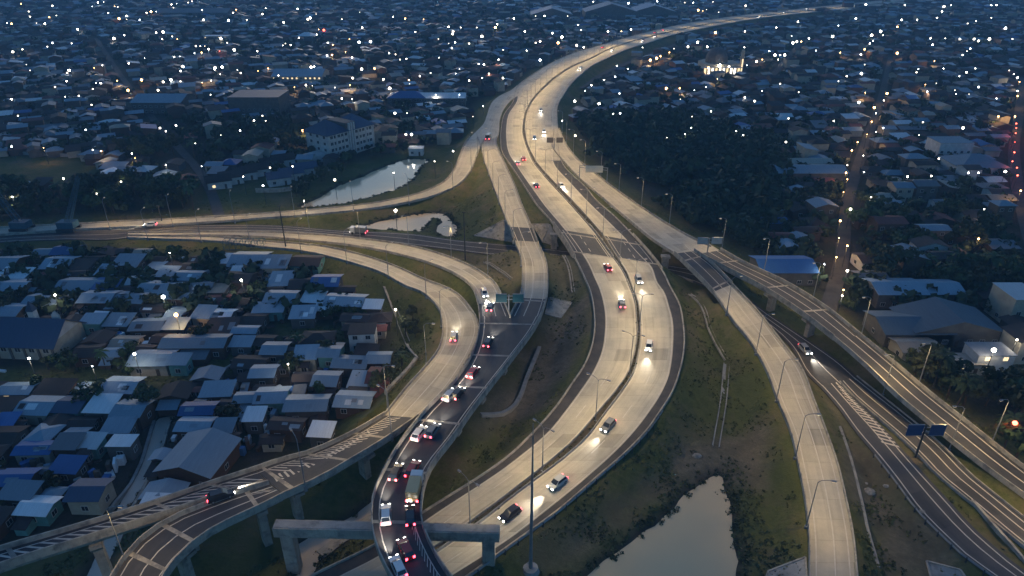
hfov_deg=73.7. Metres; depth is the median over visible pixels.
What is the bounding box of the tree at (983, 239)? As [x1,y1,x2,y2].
[975,232,991,249]
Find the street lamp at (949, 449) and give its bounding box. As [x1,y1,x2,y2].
[947,405,964,450]
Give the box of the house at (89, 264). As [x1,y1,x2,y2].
[68,258,97,271]
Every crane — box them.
[0,193,34,231]
[55,175,81,232]
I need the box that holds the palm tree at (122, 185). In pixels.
[117,181,129,189]
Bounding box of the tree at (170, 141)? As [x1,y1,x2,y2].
[164,132,183,156]
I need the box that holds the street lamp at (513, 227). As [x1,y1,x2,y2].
[512,208,521,243]
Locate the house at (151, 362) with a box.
[125,349,179,375]
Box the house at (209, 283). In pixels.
[188,280,217,291]
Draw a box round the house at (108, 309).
[104,306,117,315]
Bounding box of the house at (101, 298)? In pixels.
[75,290,122,311]
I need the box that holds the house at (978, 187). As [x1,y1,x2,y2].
[972,182,1009,193]
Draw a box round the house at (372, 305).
[362,298,383,311]
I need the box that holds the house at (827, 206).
[806,197,838,218]
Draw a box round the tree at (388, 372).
[379,361,401,383]
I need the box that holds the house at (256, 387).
[252,384,276,390]
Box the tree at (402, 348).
[394,345,409,364]
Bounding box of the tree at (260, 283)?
[252,280,267,287]
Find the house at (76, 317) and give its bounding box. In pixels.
[66,313,83,320]
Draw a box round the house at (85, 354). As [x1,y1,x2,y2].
[72,343,107,366]
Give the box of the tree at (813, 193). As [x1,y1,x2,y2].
[805,187,818,195]
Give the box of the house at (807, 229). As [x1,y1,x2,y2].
[789,226,822,240]
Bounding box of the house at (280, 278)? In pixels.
[267,270,294,289]
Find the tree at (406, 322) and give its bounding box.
[398,315,416,335]
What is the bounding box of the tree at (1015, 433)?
[994,420,1023,457]
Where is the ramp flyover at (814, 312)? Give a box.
[697,248,859,339]
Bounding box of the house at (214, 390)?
[197,379,236,400]
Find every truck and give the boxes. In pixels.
[349,225,367,234]
[405,469,423,503]
[485,133,490,139]
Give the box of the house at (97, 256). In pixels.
[85,255,107,263]
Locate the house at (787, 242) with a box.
[778,238,797,254]
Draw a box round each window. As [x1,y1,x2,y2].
[5,517,12,526]
[51,507,57,516]
[60,475,67,479]
[80,506,88,510]
[81,466,86,474]
[98,446,103,454]
[105,493,109,502]
[251,426,257,430]
[340,409,346,413]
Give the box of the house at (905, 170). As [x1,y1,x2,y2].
[899,167,922,179]
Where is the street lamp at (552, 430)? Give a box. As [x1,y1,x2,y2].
[533,418,554,471]
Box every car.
[143,221,157,226]
[206,487,234,503]
[381,503,391,525]
[388,463,403,481]
[388,554,407,575]
[396,537,415,561]
[404,459,420,477]
[405,505,415,526]
[410,425,427,441]
[424,422,440,438]
[441,388,453,401]
[449,331,457,341]
[451,386,465,400]
[466,366,479,378]
[480,287,488,297]
[482,337,493,347]
[486,302,494,311]
[498,504,521,523]
[546,473,567,491]
[558,182,564,187]
[599,417,616,432]
[603,264,612,271]
[618,299,625,308]
[634,274,642,283]
[645,339,652,351]
[798,343,812,354]
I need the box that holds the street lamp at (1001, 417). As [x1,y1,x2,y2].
[993,399,1008,439]
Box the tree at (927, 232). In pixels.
[903,227,937,243]
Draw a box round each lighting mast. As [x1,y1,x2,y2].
[277,205,285,246]
[462,212,465,260]
[523,423,539,575]
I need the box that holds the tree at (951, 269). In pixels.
[933,261,974,283]
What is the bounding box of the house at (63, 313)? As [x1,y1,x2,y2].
[56,307,65,317]
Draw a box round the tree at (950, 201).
[942,198,961,214]
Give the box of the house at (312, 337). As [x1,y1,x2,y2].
[298,330,336,344]
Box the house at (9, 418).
[0,411,22,425]
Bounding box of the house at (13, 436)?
[0,425,30,451]
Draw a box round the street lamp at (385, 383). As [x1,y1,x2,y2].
[383,365,394,409]
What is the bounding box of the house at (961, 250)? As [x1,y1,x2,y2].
[948,245,966,253]
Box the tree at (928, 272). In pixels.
[919,264,951,279]
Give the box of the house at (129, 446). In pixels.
[104,434,142,459]
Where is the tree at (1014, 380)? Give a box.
[1008,376,1023,412]
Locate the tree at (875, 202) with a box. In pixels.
[865,198,883,208]
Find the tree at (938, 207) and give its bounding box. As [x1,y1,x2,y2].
[933,201,943,212]
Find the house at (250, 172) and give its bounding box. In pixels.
[231,165,257,180]
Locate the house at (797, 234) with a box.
[790,231,811,245]
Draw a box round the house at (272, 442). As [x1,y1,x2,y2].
[258,434,285,451]
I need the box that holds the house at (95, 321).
[80,313,107,334]
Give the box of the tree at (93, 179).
[70,172,108,192]
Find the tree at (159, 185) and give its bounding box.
[141,174,169,197]
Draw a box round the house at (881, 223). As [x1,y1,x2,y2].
[865,215,908,239]
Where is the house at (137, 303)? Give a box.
[111,291,153,312]
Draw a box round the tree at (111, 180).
[103,173,126,186]
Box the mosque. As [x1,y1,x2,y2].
[697,44,744,73]
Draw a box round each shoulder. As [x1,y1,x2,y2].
[309,0,881,575]
[453,3,911,575]
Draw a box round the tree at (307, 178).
[300,173,317,183]
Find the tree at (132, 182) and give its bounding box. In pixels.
[123,175,144,192]
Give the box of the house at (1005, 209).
[987,200,1017,220]
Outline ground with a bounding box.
[0,0,1023,575]
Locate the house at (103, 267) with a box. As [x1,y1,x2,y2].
[93,264,123,274]
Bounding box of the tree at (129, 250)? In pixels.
[124,247,133,252]
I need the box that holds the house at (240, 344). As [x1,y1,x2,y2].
[228,335,255,355]
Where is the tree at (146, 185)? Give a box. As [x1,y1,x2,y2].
[134,176,153,193]
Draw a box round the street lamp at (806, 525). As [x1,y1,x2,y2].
[804,480,836,528]
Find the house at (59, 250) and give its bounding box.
[48,244,86,255]
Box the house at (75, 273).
[67,270,88,276]
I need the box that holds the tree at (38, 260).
[31,256,46,266]
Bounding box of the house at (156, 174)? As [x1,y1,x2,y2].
[153,169,177,183]
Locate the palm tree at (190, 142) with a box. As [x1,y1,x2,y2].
[185,139,197,158]
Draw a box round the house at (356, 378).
[346,370,367,387]
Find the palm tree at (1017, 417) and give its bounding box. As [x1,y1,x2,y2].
[994,409,1023,444]
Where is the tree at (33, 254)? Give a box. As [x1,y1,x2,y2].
[19,251,38,263]
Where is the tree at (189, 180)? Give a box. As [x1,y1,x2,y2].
[175,177,200,186]
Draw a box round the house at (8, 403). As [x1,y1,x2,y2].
[0,396,26,412]
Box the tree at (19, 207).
[9,199,32,209]
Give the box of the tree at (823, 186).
[816,183,829,191]
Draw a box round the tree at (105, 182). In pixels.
[98,178,125,186]
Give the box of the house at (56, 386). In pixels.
[30,378,78,395]
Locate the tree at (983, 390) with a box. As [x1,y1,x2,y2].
[949,367,994,405]
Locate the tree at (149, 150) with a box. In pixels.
[134,146,154,156]
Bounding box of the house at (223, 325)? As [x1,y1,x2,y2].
[207,316,240,338]
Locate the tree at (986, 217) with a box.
[975,209,999,226]
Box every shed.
[130,93,195,113]
[155,8,234,16]
[203,35,230,38]
[227,90,290,117]
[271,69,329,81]
[296,32,317,41]
[387,91,424,107]
[392,92,466,107]
[408,146,423,155]
[530,5,572,20]
[582,1,637,18]
[631,2,676,17]
[748,255,819,285]
[770,164,849,183]
[790,158,833,163]
[862,278,930,308]
[862,310,957,346]
[889,297,1002,346]
[916,279,965,300]
[924,136,973,159]
[938,153,1009,177]
[948,353,986,374]
[962,342,1017,371]
[984,282,1023,322]
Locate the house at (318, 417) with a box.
[307,414,326,426]
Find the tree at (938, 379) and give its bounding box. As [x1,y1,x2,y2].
[929,374,943,389]
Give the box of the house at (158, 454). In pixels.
[143,447,171,481]
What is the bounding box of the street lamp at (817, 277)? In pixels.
[813,262,820,295]
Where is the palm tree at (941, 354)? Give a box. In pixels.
[928,347,957,386]
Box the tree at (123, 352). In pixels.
[116,340,138,356]
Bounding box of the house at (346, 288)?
[333,285,356,293]
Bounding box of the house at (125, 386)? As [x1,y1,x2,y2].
[101,376,146,399]
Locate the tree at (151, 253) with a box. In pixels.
[142,250,157,260]
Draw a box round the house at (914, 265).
[890,243,930,277]
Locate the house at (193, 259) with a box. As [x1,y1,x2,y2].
[187,255,207,261]
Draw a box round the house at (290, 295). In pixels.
[261,290,300,313]
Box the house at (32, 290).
[28,287,37,293]
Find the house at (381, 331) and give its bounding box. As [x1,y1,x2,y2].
[377,324,387,338]
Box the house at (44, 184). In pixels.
[35,177,53,191]
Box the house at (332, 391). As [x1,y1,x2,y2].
[318,387,337,403]
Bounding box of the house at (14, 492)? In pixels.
[0,479,43,511]
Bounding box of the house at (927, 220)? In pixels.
[920,216,937,223]
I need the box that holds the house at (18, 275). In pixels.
[0,266,35,278]
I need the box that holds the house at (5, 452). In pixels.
[0,444,12,467]
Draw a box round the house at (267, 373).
[247,363,280,388]
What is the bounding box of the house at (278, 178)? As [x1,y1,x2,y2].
[264,170,291,186]
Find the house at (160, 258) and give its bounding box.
[151,256,169,261]
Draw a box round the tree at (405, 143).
[402,140,409,152]
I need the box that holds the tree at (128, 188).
[113,181,133,194]
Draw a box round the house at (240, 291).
[237,285,257,300]
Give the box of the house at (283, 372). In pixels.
[277,361,291,376]
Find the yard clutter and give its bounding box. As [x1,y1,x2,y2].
[0,256,345,486]
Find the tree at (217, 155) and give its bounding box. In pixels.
[210,151,225,159]
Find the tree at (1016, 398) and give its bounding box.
[1009,382,1023,423]
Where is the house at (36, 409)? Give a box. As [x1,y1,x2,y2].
[12,395,64,424]
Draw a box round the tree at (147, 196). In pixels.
[142,191,159,211]
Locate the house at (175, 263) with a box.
[165,261,181,265]
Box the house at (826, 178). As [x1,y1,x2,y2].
[810,177,835,181]
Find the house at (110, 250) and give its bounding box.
[91,245,116,256]
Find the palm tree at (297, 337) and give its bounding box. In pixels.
[288,332,305,344]
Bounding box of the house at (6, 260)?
[0,255,32,269]
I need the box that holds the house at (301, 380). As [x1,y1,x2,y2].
[290,371,315,393]
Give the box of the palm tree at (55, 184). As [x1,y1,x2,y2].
[48,180,62,200]
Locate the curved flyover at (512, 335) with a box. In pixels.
[371,312,541,575]
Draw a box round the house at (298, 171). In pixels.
[277,166,304,180]
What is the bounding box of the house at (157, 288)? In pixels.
[137,280,186,299]
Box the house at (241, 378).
[236,372,251,391]
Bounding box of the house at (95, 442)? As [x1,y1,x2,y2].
[77,431,108,459]
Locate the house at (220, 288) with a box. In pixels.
[206,283,230,294]
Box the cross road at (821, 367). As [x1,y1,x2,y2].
[0,224,855,389]
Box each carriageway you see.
[340,0,903,575]
[437,0,933,574]
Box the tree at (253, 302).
[249,298,257,309]
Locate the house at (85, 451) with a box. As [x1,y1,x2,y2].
[76,448,92,465]
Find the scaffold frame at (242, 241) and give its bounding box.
[222,238,265,249]
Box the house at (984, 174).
[979,172,994,175]
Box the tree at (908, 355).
[905,353,921,371]
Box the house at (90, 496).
[62,478,116,514]
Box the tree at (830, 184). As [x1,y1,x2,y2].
[815,177,835,190]
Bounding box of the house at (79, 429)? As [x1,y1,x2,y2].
[64,427,93,432]
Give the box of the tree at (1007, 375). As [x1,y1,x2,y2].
[1001,368,1020,383]
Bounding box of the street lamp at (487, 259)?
[478,242,488,275]
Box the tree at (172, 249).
[165,245,181,260]
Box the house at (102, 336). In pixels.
[79,329,117,347]
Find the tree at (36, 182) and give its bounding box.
[26,179,40,188]
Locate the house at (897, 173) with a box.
[879,170,904,178]
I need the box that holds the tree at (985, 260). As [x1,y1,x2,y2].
[973,252,1005,266]
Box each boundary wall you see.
[9,152,79,157]
[255,167,329,192]
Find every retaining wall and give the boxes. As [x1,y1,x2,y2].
[317,514,370,557]
[480,346,540,417]
[971,499,1023,562]
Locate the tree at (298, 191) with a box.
[291,187,307,198]
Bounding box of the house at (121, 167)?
[116,166,136,171]
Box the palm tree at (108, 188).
[96,184,119,213]
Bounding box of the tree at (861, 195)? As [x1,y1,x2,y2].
[852,190,877,208]
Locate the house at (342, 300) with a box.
[322,293,368,315]
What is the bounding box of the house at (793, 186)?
[789,184,804,194]
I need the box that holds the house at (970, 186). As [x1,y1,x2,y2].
[958,175,977,189]
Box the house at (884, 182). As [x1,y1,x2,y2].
[872,179,891,186]
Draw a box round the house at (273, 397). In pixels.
[252,386,291,414]
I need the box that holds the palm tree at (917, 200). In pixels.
[908,197,926,209]
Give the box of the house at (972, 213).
[952,209,996,218]
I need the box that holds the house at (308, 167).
[291,160,317,174]
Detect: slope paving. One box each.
[474,220,511,241]
[532,224,548,240]
[542,224,557,246]
[545,297,571,318]
[766,556,807,575]
[925,560,965,575]
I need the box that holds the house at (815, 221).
[798,217,831,234]
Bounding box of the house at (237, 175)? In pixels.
[217,169,244,184]
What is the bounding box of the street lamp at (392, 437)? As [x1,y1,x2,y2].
[376,384,393,441]
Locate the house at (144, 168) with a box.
[133,165,157,175]
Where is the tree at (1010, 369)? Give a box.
[1003,364,1023,406]
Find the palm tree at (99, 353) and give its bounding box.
[93,347,109,369]
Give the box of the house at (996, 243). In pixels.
[976,238,1020,251]
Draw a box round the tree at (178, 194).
[166,186,188,208]
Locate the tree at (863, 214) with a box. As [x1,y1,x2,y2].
[842,202,884,232]
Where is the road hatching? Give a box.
[836,383,899,447]
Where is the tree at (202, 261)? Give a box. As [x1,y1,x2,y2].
[198,254,219,263]
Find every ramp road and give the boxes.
[0,136,484,235]
[127,230,501,304]
[127,234,478,416]
[468,86,523,140]
[477,137,531,227]
[514,239,547,298]
[552,128,710,253]
[690,244,718,252]
[712,283,858,575]
[833,332,1023,498]
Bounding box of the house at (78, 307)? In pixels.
[65,303,84,318]
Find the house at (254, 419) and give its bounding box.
[241,406,267,433]
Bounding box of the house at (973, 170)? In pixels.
[955,164,984,179]
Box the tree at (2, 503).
[0,498,6,505]
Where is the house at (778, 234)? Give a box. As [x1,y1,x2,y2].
[768,232,795,238]
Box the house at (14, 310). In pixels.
[0,303,27,317]
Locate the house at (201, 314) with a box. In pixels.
[190,304,217,327]
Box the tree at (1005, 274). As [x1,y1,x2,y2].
[1001,272,1012,281]
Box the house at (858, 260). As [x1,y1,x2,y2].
[850,252,873,269]
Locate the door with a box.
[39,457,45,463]
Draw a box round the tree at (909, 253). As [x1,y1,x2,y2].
[877,243,923,267]
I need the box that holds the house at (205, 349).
[156,333,232,365]
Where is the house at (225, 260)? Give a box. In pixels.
[220,253,232,263]
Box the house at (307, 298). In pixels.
[300,290,327,304]
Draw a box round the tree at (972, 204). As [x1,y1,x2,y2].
[966,199,983,208]
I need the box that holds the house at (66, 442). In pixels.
[48,432,86,457]
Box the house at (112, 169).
[100,167,116,176]
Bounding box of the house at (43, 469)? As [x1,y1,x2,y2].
[38,462,52,477]
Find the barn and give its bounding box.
[152,427,241,486]
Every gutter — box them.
[383,286,418,357]
[483,261,511,279]
[562,255,574,292]
[689,293,725,360]
[712,363,729,447]
[839,426,879,567]
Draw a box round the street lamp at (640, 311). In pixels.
[632,292,653,332]
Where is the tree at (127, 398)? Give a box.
[126,395,155,401]
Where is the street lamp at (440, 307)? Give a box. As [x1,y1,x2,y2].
[439,287,449,328]
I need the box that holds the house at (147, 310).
[139,303,173,317]
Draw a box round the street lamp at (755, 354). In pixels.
[754,313,774,355]
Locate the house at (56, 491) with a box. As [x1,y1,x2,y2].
[40,486,68,505]
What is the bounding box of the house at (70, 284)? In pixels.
[55,277,103,291]
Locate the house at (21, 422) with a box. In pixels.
[14,419,28,430]
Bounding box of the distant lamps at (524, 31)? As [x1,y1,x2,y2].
[7,1,1011,51]
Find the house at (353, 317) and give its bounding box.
[339,312,369,325]
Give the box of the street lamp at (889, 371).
[882,354,894,394]
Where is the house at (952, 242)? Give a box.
[945,236,968,244]
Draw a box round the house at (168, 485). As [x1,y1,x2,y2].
[137,478,190,499]
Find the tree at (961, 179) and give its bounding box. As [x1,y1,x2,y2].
[953,175,968,184]
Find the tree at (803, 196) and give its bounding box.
[796,192,813,201]
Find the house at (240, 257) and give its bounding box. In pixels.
[226,251,271,269]
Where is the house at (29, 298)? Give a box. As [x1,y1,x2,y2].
[20,293,69,316]
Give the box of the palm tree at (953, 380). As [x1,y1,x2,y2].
[942,374,959,398]
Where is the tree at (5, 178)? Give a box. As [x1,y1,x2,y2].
[0,173,15,185]
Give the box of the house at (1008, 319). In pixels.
[998,314,1023,327]
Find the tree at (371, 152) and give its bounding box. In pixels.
[367,150,374,158]
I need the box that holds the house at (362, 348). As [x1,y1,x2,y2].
[353,343,379,354]
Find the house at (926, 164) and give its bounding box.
[908,160,937,169]
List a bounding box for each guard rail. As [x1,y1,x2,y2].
[469,410,662,575]
[873,453,993,575]
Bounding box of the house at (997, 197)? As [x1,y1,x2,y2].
[982,194,1018,203]
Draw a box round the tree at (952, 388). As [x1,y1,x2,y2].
[938,375,956,395]
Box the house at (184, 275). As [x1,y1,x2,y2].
[170,270,208,281]
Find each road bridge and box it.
[553,221,613,257]
[600,230,662,269]
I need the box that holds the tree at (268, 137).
[255,132,275,143]
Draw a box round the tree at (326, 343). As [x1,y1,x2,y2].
[315,339,335,346]
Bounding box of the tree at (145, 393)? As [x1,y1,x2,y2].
[133,382,160,401]
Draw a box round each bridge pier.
[550,233,557,249]
[661,254,670,268]
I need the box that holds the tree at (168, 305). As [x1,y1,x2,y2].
[163,301,172,310]
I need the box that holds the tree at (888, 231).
[884,226,904,234]
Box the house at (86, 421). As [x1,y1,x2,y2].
[63,416,101,431]
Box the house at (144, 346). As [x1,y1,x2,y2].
[130,344,157,353]
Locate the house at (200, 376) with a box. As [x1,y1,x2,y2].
[189,365,226,395]
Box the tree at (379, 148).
[373,143,386,156]
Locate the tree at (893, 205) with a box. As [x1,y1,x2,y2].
[886,202,905,208]
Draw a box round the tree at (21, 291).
[6,285,28,297]
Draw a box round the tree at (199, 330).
[187,323,212,334]
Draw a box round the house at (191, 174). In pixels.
[179,173,196,183]
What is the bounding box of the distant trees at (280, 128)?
[0,0,1023,316]
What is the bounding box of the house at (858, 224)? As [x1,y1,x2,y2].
[850,218,867,229]
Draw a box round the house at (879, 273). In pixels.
[849,270,888,277]
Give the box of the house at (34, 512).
[10,495,63,535]
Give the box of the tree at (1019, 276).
[1005,271,1023,282]
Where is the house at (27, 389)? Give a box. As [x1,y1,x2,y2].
[0,382,40,397]
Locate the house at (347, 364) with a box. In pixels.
[329,354,368,377]
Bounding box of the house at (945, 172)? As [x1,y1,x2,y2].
[937,170,956,174]
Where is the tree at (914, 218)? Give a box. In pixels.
[905,213,921,223]
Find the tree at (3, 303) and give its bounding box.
[0,299,10,306]
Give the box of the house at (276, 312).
[251,301,285,320]
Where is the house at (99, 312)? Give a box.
[85,311,109,330]
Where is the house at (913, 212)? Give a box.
[896,207,921,220]
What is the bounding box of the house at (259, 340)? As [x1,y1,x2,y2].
[252,335,277,352]
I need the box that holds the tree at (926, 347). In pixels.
[918,342,958,378]
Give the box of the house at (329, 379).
[309,370,343,393]
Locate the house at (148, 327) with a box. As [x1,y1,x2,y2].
[126,317,167,339]
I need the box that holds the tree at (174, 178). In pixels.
[164,173,181,183]
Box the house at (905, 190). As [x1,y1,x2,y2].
[887,182,915,201]
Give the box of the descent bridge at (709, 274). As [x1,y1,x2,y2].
[674,248,732,292]
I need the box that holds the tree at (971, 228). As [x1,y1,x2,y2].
[953,214,995,236]
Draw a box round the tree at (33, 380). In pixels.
[29,374,42,384]
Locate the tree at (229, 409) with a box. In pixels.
[213,401,243,416]
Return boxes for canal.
[87,416,174,575]
[297,503,370,575]
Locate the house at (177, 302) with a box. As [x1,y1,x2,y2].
[164,291,192,305]
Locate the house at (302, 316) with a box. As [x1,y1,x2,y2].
[288,304,318,328]
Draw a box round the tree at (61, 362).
[46,350,77,371]
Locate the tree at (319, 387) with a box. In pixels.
[312,380,324,392]
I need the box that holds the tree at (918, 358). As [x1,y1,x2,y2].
[907,347,931,375]
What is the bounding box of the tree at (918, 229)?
[903,226,924,235]
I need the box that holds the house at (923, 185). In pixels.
[907,179,940,200]
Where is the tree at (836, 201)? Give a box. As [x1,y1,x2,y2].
[828,196,843,207]
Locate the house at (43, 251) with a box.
[32,248,51,258]
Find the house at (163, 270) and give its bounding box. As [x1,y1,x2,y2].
[154,265,181,278]
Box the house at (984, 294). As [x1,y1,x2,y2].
[976,286,991,308]
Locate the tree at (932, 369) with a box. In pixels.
[909,353,940,378]
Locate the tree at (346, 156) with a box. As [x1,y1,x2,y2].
[340,151,351,164]
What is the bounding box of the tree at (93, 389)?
[70,378,106,402]
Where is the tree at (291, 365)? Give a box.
[276,352,304,370]
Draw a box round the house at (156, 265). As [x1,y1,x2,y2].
[143,261,168,273]
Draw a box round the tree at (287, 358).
[279,351,299,372]
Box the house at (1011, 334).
[999,322,1023,363]
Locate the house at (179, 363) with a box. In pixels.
[165,352,193,375]
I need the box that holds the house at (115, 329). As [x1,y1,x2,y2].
[105,327,121,336]
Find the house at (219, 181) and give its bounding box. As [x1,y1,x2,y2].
[204,173,231,189]
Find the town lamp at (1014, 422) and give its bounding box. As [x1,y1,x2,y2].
[1004,421,1017,447]
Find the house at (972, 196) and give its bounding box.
[961,194,988,202]
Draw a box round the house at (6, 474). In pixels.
[0,467,42,489]
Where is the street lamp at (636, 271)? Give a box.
[627,258,646,294]
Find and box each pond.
[303,159,427,206]
[367,213,456,236]
[588,475,737,575]
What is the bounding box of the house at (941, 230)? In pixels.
[915,224,951,240]
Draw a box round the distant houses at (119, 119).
[0,0,1023,171]
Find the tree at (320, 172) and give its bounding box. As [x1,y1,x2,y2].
[314,166,329,181]
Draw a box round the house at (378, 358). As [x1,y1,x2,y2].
[365,351,392,368]
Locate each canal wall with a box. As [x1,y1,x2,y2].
[107,420,155,512]
[116,422,170,545]
[384,357,417,394]
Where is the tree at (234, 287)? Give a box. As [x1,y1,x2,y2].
[229,285,237,290]
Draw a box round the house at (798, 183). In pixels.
[787,182,804,186]
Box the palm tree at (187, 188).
[181,182,197,209]
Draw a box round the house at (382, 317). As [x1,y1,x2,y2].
[365,311,392,329]
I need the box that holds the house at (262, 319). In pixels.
[238,313,269,332]
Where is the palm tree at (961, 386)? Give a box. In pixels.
[948,372,978,405]
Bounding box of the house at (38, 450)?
[9,440,55,464]
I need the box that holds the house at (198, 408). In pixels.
[177,401,219,416]
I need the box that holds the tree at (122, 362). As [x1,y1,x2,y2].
[112,355,134,374]
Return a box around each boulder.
[692,453,701,458]
[864,487,875,495]
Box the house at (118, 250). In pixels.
[115,247,137,253]
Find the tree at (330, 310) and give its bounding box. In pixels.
[317,302,341,319]
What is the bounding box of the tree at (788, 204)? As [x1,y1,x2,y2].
[783,199,793,216]
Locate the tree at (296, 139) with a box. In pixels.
[288,135,306,149]
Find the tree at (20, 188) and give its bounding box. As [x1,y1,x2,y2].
[2,181,38,198]
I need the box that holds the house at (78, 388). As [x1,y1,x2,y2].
[69,381,93,395]
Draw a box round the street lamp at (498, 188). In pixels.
[498,174,505,204]
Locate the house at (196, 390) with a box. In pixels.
[192,386,201,398]
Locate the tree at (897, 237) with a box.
[889,230,921,243]
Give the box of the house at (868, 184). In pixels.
[866,177,882,186]
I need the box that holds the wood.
[573,103,800,249]
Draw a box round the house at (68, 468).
[48,454,88,483]
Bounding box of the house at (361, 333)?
[347,322,377,351]
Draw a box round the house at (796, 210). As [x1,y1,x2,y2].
[777,200,808,218]
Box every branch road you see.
[821,382,1023,575]
[839,375,1023,548]
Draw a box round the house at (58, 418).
[42,413,74,430]
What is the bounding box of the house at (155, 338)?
[148,333,175,346]
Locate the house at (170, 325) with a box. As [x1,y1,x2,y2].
[161,317,190,333]
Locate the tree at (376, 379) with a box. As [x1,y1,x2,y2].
[369,369,383,392]
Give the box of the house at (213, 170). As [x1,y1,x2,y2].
[206,166,228,175]
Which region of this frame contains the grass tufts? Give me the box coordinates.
[1,187,999,575]
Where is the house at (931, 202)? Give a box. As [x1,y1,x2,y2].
[927,199,952,216]
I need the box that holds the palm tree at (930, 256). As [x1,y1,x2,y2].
[921,253,938,266]
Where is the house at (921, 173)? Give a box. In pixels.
[908,168,933,178]
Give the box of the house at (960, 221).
[954,218,977,223]
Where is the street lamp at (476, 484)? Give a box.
[457,469,479,523]
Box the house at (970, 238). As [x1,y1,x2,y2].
[965,234,977,247]
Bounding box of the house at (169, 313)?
[162,310,188,317]
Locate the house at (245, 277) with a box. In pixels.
[217,271,257,292]
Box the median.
[386,1,903,575]
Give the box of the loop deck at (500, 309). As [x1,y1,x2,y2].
[478,301,510,317]
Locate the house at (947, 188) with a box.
[937,179,961,196]
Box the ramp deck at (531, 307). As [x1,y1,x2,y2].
[509,296,546,321]
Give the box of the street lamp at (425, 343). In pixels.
[424,323,434,363]
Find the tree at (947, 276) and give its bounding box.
[937,271,954,280]
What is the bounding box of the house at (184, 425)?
[172,416,218,440]
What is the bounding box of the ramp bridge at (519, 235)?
[509,225,537,241]
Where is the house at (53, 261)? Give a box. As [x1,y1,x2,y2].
[38,255,84,271]
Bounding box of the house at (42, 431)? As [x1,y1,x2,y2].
[18,423,65,443]
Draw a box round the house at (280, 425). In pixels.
[265,416,307,442]
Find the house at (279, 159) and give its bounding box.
[258,156,283,165]
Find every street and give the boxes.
[94,38,224,217]
[223,72,431,91]
[579,44,674,88]
[771,22,826,74]
[821,57,892,311]
[1008,76,1023,241]
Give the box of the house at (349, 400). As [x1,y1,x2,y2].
[332,386,376,418]
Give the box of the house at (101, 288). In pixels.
[90,277,123,289]
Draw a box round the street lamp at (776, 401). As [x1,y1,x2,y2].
[775,358,798,402]
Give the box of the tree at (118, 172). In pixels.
[108,169,122,179]
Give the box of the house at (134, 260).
[113,253,147,269]
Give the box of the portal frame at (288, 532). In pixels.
[272,519,499,574]
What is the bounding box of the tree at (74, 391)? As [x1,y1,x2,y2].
[70,388,80,395]
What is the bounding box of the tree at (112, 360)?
[110,358,119,369]
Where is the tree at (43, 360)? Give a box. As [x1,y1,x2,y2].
[38,356,49,369]
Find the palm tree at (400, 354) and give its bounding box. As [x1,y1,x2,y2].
[393,350,410,370]
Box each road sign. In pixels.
[496,294,523,311]
[547,137,562,148]
[697,237,722,254]
[905,424,947,457]
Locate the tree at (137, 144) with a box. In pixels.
[125,137,146,155]
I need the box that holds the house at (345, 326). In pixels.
[341,322,364,338]
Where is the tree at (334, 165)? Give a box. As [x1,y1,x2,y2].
[326,161,343,174]
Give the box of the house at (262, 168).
[244,161,270,176]
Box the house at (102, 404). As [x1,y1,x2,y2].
[81,393,122,424]
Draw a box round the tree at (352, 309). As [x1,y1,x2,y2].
[342,300,367,312]
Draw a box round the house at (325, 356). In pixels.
[315,342,345,368]
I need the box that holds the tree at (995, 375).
[979,365,1021,404]
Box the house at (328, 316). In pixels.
[316,302,332,319]
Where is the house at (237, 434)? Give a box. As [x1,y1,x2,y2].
[232,432,241,445]
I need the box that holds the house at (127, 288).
[118,285,135,290]
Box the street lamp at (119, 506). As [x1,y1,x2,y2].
[106,505,126,560]
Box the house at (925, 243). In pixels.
[908,235,950,253]
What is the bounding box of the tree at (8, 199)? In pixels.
[0,195,9,220]
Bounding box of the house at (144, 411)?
[108,399,157,429]
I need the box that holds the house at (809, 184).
[804,182,815,188]
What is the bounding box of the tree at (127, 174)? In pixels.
[119,166,140,194]
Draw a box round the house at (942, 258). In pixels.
[926,250,956,267]
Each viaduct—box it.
[0,466,266,575]
[109,480,285,575]
[255,411,417,519]
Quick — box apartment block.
[302,113,374,161]
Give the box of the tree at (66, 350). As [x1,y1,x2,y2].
[56,347,71,355]
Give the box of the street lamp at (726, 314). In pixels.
[725,275,742,315]
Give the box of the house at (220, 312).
[207,308,237,323]
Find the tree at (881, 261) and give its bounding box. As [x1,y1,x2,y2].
[864,247,898,272]
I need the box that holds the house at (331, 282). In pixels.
[310,274,343,293]
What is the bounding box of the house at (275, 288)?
[265,286,285,292]
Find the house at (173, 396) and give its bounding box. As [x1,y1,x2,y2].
[154,380,196,415]
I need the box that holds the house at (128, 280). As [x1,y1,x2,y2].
[124,274,154,284]
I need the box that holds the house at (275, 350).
[258,341,291,362]
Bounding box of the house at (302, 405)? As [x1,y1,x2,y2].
[281,394,331,423]
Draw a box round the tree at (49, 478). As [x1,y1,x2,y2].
[41,470,62,488]
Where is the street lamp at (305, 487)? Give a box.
[289,427,307,491]
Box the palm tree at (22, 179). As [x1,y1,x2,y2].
[12,174,33,184]
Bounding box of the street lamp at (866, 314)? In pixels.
[861,296,871,332]
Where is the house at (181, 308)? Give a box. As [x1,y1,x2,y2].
[164,306,190,316]
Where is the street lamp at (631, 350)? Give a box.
[622,330,644,374]
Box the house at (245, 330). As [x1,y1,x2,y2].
[230,325,261,334]
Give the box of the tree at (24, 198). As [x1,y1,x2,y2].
[14,190,35,208]
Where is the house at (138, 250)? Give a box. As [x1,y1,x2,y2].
[132,248,154,261]
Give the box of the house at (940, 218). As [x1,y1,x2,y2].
[919,210,956,228]

